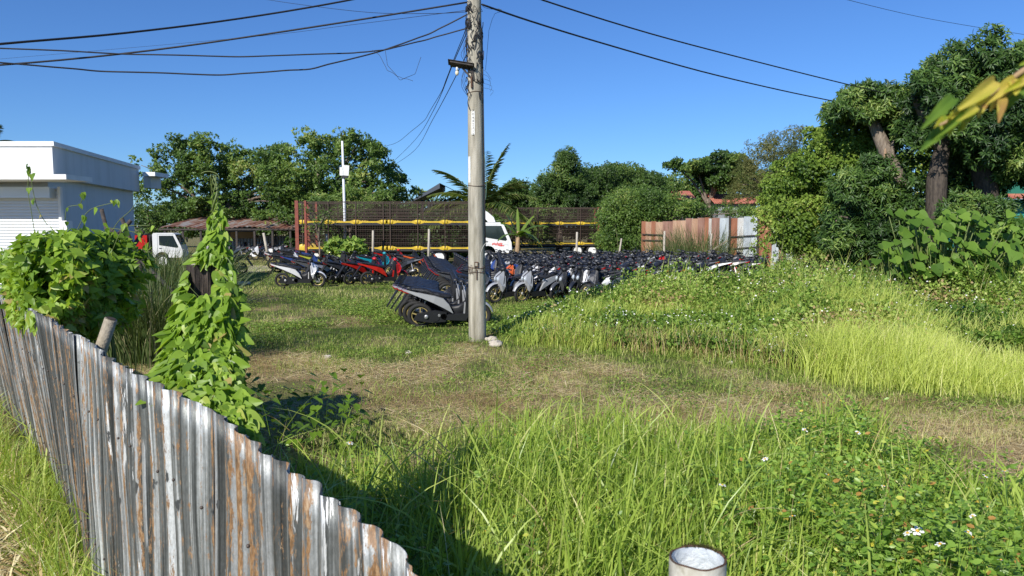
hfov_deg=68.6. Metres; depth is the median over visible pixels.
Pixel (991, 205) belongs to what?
mango shrub
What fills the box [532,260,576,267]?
scooter
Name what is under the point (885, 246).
leaf plant
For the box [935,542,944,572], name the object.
daisy
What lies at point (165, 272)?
silver grass
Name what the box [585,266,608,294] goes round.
scooter
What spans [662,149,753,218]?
flat topped tree
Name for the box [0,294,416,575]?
corrugated fence
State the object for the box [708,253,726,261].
scooter
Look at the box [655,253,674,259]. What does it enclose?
scooter
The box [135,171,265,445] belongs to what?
climbing vine
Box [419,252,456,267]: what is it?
scooter
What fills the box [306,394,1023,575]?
leafy weeds
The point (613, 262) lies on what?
scooter
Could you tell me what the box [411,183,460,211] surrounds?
dark roof pavilion
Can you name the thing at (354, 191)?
shrub
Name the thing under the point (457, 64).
pole lamp
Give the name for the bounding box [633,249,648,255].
scooter
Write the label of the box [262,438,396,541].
fence side weeds
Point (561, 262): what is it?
scooter
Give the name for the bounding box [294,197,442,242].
hedge tree
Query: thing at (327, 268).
scooter
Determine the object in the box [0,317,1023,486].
cut straw
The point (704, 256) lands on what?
scooter
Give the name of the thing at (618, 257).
scooter
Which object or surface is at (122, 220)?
leaning pole
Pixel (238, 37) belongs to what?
power cable
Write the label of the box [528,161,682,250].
spreading tree
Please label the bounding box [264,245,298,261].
scooter
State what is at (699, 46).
power cable
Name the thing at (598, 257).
scooter
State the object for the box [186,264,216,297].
wooden post
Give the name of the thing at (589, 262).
scooter
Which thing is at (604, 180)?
spreading tree
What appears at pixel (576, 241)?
stake
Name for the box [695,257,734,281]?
scooter
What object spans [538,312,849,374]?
dry stalks
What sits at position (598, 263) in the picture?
scooter
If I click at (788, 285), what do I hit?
grass among weeds
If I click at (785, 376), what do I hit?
edge grass
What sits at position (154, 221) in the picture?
roadside tree
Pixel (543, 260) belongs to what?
scooter
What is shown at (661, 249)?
silver grass
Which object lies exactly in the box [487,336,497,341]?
rock
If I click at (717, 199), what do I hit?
house
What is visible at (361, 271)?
scooter
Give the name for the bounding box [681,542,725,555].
dry moss
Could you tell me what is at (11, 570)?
roadside straw
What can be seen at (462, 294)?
scooter
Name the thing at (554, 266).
scooter
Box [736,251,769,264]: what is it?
scooter
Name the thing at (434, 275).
scooter
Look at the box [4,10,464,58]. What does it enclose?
power cable
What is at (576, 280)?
scooter
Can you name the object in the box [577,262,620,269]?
scooter
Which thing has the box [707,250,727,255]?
scooter
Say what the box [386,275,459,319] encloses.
scooter
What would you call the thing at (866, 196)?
mango shrub
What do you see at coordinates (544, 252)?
scooter
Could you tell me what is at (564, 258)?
scooter
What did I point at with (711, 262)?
scooter
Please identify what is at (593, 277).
scooter
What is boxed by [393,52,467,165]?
power cable
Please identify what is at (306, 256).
scooter
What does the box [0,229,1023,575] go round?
ground
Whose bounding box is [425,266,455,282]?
scooter
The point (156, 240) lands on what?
flatbed truck
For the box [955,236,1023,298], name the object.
leaf plant
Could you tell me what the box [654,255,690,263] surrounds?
scooter
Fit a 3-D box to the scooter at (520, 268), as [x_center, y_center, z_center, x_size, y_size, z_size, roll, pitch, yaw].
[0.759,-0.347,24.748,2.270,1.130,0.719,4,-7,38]
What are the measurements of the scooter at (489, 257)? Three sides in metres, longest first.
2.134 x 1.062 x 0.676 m
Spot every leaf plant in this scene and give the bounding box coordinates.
[863,236,933,297]
[881,208,1023,306]
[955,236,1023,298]
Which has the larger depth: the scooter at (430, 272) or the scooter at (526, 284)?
the scooter at (430, 272)
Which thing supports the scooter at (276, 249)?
on the ground at (190, 243)
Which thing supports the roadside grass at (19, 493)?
on the ground at (190, 243)
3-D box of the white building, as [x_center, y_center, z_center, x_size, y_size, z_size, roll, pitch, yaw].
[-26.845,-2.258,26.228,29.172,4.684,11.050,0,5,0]
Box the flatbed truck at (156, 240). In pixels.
[135,233,188,265]
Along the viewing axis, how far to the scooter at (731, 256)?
31.31 m
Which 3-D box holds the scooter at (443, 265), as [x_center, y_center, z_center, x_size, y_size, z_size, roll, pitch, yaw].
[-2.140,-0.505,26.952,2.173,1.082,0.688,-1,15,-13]
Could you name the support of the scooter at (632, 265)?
on the ground at (190, 243)
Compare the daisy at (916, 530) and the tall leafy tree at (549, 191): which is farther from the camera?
the tall leafy tree at (549, 191)
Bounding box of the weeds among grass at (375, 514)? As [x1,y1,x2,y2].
[279,430,768,575]
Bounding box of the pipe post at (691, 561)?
[669,545,726,575]
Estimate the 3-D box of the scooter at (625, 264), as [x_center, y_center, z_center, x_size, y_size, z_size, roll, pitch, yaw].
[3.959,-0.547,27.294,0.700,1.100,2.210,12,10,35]
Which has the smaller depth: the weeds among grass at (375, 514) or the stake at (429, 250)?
the weeds among grass at (375, 514)
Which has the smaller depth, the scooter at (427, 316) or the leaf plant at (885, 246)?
the scooter at (427, 316)
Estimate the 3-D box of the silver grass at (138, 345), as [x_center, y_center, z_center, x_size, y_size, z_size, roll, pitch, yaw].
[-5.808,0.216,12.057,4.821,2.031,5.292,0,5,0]
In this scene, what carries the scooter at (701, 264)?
on the ground at (190, 243)
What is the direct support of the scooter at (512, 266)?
on the ground at (190, 243)
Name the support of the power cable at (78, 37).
attached to the utility pole at (476, 283)
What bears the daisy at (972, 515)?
on the leafy weeds at (954, 535)
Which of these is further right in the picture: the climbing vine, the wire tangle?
the wire tangle
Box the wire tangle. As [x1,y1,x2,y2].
[461,1,491,260]
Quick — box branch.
[920,61,1023,150]
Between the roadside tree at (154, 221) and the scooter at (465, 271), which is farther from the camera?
the roadside tree at (154, 221)
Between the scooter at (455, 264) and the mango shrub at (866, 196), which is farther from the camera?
the scooter at (455, 264)
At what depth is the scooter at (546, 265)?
23.92 m
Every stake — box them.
[262,233,269,259]
[372,230,373,254]
[427,229,430,255]
[575,232,577,250]
[663,231,665,251]
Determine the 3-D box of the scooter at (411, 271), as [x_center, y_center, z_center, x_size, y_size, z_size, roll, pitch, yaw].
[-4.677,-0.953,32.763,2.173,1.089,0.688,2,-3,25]
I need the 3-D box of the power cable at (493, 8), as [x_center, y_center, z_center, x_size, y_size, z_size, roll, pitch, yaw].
[7.223,-5.978,21.822,21.729,0.277,1.124,-4,6,-41]
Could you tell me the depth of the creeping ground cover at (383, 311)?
18.34 m
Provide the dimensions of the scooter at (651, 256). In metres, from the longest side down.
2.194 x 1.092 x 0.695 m
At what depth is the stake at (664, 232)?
39.89 m
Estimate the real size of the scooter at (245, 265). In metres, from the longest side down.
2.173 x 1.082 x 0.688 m
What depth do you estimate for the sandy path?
40.16 m
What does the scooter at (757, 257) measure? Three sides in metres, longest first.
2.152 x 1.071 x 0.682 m
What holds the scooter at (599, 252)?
on the ground at (190, 243)
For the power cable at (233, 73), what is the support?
attached to the utility pole at (476, 283)
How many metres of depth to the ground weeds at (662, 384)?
10.19 m
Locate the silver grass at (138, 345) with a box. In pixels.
[91,242,286,370]
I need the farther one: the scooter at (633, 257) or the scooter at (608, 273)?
the scooter at (633, 257)
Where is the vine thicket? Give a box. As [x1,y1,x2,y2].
[979,213,1023,266]
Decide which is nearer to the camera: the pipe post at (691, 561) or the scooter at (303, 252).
the pipe post at (691, 561)
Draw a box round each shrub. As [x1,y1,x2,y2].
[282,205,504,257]
[299,184,399,237]
[322,235,369,258]
[589,183,759,254]
[810,148,925,275]
[931,184,1023,244]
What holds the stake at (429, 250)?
on the ground at (190, 243)
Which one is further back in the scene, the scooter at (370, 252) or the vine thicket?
the scooter at (370, 252)
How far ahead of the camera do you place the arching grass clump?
17.80 m
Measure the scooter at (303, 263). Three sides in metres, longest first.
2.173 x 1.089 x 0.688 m
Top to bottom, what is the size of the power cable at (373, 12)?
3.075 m
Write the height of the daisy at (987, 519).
0.291 m
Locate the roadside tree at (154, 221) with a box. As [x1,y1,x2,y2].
[134,201,180,252]
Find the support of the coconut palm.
on the ground at (190, 243)
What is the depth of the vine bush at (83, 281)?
5.99 m
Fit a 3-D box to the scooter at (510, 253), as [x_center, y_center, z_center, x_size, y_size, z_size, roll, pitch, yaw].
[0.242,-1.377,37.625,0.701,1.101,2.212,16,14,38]
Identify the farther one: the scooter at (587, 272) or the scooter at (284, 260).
the scooter at (284, 260)
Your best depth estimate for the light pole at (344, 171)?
45.47 m
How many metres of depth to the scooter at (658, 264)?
27.23 m
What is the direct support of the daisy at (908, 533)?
on the leafy weeds at (954, 535)
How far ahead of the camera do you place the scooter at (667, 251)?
34.77 m
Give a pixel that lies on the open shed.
(240, 230)
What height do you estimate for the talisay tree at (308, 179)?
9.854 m
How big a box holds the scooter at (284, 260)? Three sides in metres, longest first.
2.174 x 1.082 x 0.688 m
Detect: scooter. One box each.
[228,244,249,259]
[232,254,252,273]
[233,244,262,258]
[244,243,270,257]
[250,244,279,259]
[262,249,297,267]
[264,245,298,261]
[265,250,304,272]
[267,243,287,251]
[267,258,326,287]
[275,249,291,261]
[280,251,321,273]
[288,255,331,277]
[295,249,323,260]
[296,251,332,271]
[304,256,343,283]
[313,249,326,261]
[319,256,360,283]
[322,250,348,270]
[336,256,380,284]
[345,253,384,273]
[348,251,367,268]
[353,257,408,284]
[355,251,389,269]
[367,247,385,257]
[373,248,402,261]
[384,254,423,276]
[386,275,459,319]
[387,249,418,260]
[388,274,457,306]
[390,277,467,323]
[391,272,455,301]
[392,270,455,296]
[394,273,457,303]
[395,278,492,327]
[397,251,426,272]
[398,269,454,294]
[398,271,456,298]
[401,251,437,269]
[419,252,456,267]
[420,253,458,269]
[420,254,459,270]
[420,255,460,272]
[421,256,462,278]
[422,257,464,276]
[422,258,467,279]
[424,259,467,281]
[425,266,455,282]
[429,267,456,282]
[431,268,493,295]
[433,270,496,299]
[456,262,512,292]
[459,260,503,278]
[459,261,512,280]
[461,258,505,276]
[462,257,506,274]
[485,252,510,260]
[485,256,505,272]
[486,266,541,303]
[490,254,515,267]
[491,256,507,270]
[502,254,522,263]
[506,249,529,256]
[506,257,534,266]
[506,260,544,275]
[509,259,560,284]
[510,251,536,256]
[513,265,569,302]
[521,250,552,258]
[523,262,568,272]
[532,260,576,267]
[533,262,576,280]
[533,266,556,300]
[534,263,585,283]
[536,258,559,264]
[541,250,571,257]
[544,263,585,296]
[549,265,585,299]
[553,253,579,260]
[554,259,577,266]
[560,256,591,263]
[562,260,605,268]
[562,265,618,297]
[565,270,627,297]
[568,258,597,266]
[568,264,601,296]
[571,265,636,295]
[572,251,585,255]
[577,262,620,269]
[578,266,646,299]
[582,253,601,260]
[582,260,607,266]
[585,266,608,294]
[586,257,621,265]
[591,253,615,260]
[594,261,637,278]
[595,250,626,260]
[595,259,619,267]
[600,256,636,264]
[604,254,625,262]
[605,263,633,271]
[607,258,630,268]
[608,261,650,280]
[615,256,651,266]
[616,254,640,261]
[626,260,651,266]
[627,263,668,280]
[629,255,663,263]
[631,251,660,258]
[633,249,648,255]
[637,257,662,276]
[638,254,676,264]
[644,262,684,289]
[645,253,668,261]
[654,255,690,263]
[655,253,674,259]
[657,259,674,267]
[665,250,698,257]
[671,257,691,278]
[681,255,721,275]
[686,259,708,280]
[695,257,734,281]
[698,253,719,261]
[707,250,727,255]
[707,254,752,280]
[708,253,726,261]
[717,257,762,279]
[724,253,739,270]
[735,255,751,272]
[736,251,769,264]
[749,254,768,274]
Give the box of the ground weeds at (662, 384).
[247,332,1023,460]
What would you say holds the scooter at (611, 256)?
on the ground at (190, 243)
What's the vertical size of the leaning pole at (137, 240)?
2.168 m
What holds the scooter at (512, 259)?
on the ground at (190, 243)
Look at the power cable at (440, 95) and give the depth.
19.16 m
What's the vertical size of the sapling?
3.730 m
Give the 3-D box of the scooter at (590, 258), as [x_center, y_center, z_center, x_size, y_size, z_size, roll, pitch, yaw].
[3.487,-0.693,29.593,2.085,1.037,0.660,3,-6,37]
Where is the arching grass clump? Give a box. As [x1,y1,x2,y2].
[929,247,1023,308]
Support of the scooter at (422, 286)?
on the ground at (190, 243)
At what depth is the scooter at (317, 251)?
43.63 m
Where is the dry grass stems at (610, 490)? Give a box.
[10,382,1023,575]
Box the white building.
[0,141,168,287]
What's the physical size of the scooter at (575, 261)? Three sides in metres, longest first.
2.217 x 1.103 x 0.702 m
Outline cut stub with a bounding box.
[96,317,116,353]
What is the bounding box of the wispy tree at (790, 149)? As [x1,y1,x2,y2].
[722,124,813,206]
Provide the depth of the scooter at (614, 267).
22.53 m
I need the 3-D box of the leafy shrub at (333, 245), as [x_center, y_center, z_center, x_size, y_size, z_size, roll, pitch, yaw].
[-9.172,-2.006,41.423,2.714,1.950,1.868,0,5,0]
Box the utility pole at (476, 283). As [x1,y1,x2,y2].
[467,0,485,341]
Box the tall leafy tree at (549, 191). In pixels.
[527,145,597,252]
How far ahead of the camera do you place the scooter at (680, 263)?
26.78 m
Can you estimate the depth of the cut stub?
5.01 m
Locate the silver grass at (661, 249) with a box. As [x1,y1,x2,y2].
[622,243,701,254]
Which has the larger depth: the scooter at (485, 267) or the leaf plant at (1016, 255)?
the scooter at (485, 267)
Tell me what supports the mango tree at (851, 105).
on the ground at (190, 243)
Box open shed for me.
[158,216,300,253]
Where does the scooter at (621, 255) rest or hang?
on the ground at (190, 243)
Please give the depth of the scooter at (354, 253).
37.07 m
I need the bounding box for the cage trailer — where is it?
[488,207,601,255]
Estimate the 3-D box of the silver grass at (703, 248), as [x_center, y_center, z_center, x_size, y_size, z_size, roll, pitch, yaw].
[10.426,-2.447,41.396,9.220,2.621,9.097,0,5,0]
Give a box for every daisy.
[346,441,352,474]
[789,515,796,559]
[903,530,911,573]
[908,526,923,575]
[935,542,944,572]
[959,529,971,575]
[968,514,975,550]
[981,474,986,513]
[983,506,991,545]
[1004,470,1008,508]
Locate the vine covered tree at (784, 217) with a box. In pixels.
[749,120,930,270]
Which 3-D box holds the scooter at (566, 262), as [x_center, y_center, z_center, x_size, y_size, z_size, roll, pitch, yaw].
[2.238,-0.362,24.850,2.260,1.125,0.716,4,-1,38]
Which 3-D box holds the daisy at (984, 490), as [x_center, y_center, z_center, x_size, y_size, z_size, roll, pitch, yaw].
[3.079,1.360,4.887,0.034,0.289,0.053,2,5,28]
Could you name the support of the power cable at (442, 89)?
attached to the utility pole at (476, 283)
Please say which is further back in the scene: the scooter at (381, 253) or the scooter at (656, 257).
the scooter at (381, 253)
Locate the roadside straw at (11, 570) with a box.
[0,405,84,575]
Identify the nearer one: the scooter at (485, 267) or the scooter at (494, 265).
the scooter at (485, 267)
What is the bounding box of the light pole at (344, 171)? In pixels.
[338,126,348,237]
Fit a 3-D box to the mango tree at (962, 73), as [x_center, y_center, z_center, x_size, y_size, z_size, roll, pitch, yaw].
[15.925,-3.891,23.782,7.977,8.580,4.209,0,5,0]
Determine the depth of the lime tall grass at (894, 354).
11.16 m
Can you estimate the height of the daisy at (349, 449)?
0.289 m
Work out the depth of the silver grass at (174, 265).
20.46 m
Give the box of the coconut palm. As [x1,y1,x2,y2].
[421,143,538,242]
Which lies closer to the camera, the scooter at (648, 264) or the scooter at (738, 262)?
the scooter at (648, 264)
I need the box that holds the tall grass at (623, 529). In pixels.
[7,378,1023,575]
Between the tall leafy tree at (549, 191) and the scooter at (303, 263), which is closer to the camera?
the scooter at (303, 263)
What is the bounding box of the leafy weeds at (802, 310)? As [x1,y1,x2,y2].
[488,247,1023,366]
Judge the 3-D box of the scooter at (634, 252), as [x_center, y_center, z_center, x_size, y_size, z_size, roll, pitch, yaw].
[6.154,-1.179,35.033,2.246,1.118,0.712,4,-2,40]
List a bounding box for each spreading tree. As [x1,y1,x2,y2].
[523,160,678,240]
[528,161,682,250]
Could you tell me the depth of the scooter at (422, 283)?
18.79 m
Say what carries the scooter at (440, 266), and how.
on the ground at (190, 243)
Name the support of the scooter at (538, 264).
on the ground at (190, 243)
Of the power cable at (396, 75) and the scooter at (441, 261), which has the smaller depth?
the power cable at (396, 75)
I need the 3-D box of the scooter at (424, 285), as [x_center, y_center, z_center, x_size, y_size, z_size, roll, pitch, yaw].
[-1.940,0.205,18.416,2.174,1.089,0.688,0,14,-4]
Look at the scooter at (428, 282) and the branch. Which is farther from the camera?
the scooter at (428, 282)
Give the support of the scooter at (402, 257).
on the ground at (190, 243)
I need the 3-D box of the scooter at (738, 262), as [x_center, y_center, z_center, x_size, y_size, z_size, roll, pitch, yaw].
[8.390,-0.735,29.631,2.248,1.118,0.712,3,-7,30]
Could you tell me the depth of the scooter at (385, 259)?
35.54 m
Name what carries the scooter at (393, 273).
on the ground at (190, 243)
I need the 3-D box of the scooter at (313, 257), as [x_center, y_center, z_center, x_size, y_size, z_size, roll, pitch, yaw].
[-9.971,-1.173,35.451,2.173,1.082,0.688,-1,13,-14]
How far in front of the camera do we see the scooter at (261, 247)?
53.44 m
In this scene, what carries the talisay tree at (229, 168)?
on the ground at (190, 243)
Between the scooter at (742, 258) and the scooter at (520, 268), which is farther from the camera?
the scooter at (742, 258)
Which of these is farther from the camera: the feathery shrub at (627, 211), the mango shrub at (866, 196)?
the feathery shrub at (627, 211)
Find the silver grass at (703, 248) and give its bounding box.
[615,222,774,260]
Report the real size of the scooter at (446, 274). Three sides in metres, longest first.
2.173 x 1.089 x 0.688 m
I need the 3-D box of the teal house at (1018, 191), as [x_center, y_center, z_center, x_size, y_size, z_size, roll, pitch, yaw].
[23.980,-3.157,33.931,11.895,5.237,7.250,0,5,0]
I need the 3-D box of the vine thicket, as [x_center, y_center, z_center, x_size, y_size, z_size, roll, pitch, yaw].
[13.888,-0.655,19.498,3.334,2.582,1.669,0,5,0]
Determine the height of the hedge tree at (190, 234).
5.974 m
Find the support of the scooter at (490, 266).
on the ground at (190, 243)
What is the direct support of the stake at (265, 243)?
on the ground at (190, 243)
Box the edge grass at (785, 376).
[496,312,1023,416]
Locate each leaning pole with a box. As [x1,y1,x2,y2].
[99,209,106,229]
[109,229,173,291]
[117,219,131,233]
[120,217,154,300]
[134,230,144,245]
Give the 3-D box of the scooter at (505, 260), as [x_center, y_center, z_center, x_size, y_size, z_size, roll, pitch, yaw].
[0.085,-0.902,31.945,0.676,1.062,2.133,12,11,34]
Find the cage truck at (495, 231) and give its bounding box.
[294,201,512,260]
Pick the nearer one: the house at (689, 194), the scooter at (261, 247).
the scooter at (261, 247)
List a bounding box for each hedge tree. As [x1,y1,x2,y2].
[134,199,288,239]
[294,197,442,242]
[433,196,554,247]
[659,168,765,206]
[915,116,1023,247]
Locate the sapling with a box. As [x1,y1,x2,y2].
[301,202,337,259]
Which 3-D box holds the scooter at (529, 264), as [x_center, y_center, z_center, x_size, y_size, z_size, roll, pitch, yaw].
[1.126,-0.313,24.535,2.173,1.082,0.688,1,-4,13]
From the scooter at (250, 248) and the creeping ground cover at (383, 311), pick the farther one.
the scooter at (250, 248)
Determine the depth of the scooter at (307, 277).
27.61 m
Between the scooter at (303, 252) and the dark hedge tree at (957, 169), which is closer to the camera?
the dark hedge tree at (957, 169)
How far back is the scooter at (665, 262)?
26.62 m
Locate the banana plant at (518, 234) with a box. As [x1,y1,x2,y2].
[498,208,547,252]
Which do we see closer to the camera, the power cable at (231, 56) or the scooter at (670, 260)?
the power cable at (231, 56)
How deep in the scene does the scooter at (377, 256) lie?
32.58 m
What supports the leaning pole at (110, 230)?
on the ground at (190, 243)
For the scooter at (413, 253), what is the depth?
38.63 m
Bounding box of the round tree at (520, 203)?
[487,177,535,250]
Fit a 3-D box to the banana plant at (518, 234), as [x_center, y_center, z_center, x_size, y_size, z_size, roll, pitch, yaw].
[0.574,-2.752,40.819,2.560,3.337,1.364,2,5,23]
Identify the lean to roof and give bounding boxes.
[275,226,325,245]
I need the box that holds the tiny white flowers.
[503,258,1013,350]
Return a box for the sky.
[0,0,1023,221]
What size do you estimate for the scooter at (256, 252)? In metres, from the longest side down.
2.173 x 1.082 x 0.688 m
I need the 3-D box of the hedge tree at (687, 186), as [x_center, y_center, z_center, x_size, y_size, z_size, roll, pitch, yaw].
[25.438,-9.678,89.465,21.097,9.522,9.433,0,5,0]
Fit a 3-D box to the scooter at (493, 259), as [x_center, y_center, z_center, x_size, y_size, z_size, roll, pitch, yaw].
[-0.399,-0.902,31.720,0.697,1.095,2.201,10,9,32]
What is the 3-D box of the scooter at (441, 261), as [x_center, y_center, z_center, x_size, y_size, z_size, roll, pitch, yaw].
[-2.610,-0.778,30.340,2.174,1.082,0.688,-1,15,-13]
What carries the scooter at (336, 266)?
on the ground at (190, 243)
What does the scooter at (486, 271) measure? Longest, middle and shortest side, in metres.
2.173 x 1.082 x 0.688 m
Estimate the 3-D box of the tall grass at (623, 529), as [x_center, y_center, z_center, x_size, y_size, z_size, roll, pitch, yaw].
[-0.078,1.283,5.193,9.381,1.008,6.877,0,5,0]
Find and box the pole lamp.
[448,59,473,87]
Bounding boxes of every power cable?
[0,0,351,44]
[0,1,466,65]
[0,14,466,75]
[0,28,466,56]
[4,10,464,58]
[271,0,461,13]
[378,29,465,149]
[385,51,420,79]
[393,36,464,161]
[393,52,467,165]
[481,4,832,100]
[541,0,885,93]
[849,0,1023,34]
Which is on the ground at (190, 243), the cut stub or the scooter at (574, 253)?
the scooter at (574, 253)
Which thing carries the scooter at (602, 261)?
on the ground at (190, 243)
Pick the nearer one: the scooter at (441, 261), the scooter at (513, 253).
the scooter at (441, 261)
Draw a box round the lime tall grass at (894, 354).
[490,263,1023,403]
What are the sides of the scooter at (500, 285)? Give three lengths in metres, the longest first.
2.173 x 1.089 x 0.688 m
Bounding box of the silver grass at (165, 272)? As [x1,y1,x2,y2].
[130,251,186,305]
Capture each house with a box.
[664,191,695,220]
[700,194,758,217]
[949,176,1023,252]
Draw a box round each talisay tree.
[128,131,302,231]
[249,125,425,224]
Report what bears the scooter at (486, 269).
on the ground at (190, 243)
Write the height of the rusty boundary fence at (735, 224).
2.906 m
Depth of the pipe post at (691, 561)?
1.54 m
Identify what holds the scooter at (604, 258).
on the ground at (190, 243)
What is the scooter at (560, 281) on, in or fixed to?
on the ground at (190, 243)
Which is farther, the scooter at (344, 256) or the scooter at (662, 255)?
the scooter at (344, 256)
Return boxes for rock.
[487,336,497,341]
[489,340,502,346]
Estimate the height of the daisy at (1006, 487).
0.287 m
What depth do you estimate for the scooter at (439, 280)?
23.87 m
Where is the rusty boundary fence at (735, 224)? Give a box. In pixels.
[641,215,804,266]
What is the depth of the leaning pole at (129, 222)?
16.68 m
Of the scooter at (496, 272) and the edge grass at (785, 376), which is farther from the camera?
the scooter at (496, 272)
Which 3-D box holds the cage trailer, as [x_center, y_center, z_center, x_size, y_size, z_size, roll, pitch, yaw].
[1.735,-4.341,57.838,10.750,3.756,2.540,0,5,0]
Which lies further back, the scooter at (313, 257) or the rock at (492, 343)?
the scooter at (313, 257)
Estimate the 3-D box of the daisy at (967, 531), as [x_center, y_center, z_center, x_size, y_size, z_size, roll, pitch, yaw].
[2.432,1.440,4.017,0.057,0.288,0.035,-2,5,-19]
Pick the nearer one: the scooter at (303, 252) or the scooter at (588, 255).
the scooter at (588, 255)
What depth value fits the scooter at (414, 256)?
35.99 m
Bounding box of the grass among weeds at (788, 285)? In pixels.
[511,238,1023,361]
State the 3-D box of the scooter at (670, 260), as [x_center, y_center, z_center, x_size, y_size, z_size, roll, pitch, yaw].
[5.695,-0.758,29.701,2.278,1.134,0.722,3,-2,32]
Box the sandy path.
[236,265,268,274]
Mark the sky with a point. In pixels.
(552, 89)
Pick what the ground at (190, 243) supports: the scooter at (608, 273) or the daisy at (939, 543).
the scooter at (608, 273)
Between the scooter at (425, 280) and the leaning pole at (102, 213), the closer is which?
the leaning pole at (102, 213)
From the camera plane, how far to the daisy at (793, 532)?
4.24 m
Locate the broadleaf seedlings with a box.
[245,368,372,454]
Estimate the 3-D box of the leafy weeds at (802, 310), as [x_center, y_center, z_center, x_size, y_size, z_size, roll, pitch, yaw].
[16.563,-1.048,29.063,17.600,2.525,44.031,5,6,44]
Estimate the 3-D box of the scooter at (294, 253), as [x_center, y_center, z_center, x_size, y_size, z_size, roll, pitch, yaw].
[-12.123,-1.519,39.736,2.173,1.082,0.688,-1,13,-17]
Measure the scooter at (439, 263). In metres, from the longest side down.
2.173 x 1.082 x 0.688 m
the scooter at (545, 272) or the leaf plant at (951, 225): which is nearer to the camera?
the leaf plant at (951, 225)
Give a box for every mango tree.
[815,77,917,266]
[874,22,1023,259]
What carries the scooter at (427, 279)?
on the ground at (190, 243)
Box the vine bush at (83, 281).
[0,164,158,362]
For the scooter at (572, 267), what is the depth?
22.85 m
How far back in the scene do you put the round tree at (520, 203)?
65.58 m
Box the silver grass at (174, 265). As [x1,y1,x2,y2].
[136,239,284,303]
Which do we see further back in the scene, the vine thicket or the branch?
the vine thicket
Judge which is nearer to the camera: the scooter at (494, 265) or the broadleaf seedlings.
the broadleaf seedlings
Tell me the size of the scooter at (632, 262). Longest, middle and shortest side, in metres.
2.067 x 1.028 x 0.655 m
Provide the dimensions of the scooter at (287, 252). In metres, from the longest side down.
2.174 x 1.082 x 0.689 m
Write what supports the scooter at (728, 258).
on the ground at (190, 243)
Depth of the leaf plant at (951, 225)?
18.30 m
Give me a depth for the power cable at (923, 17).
42.77 m
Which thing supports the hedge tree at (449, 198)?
on the ground at (190, 243)
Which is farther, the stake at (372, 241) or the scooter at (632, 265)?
the stake at (372, 241)
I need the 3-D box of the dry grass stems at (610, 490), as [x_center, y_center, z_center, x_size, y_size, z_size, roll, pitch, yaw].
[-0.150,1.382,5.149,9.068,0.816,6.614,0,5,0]
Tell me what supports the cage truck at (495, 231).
on the ground at (190, 243)
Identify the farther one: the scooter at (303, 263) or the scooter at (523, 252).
the scooter at (523, 252)
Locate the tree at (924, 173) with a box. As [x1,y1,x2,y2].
[897,148,931,206]
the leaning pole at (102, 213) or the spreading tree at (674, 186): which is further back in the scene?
the spreading tree at (674, 186)
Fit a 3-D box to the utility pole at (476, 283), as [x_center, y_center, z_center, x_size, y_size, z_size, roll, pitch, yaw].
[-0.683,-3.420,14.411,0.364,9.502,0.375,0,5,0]
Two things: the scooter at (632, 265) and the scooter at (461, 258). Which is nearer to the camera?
the scooter at (632, 265)
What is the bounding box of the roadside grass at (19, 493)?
[0,391,104,575]
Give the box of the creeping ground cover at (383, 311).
[240,276,558,345]
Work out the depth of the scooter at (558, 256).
31.77 m
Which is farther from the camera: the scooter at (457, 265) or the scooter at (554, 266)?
the scooter at (457, 265)
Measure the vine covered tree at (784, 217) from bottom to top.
6.479 m
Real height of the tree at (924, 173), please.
5.817 m

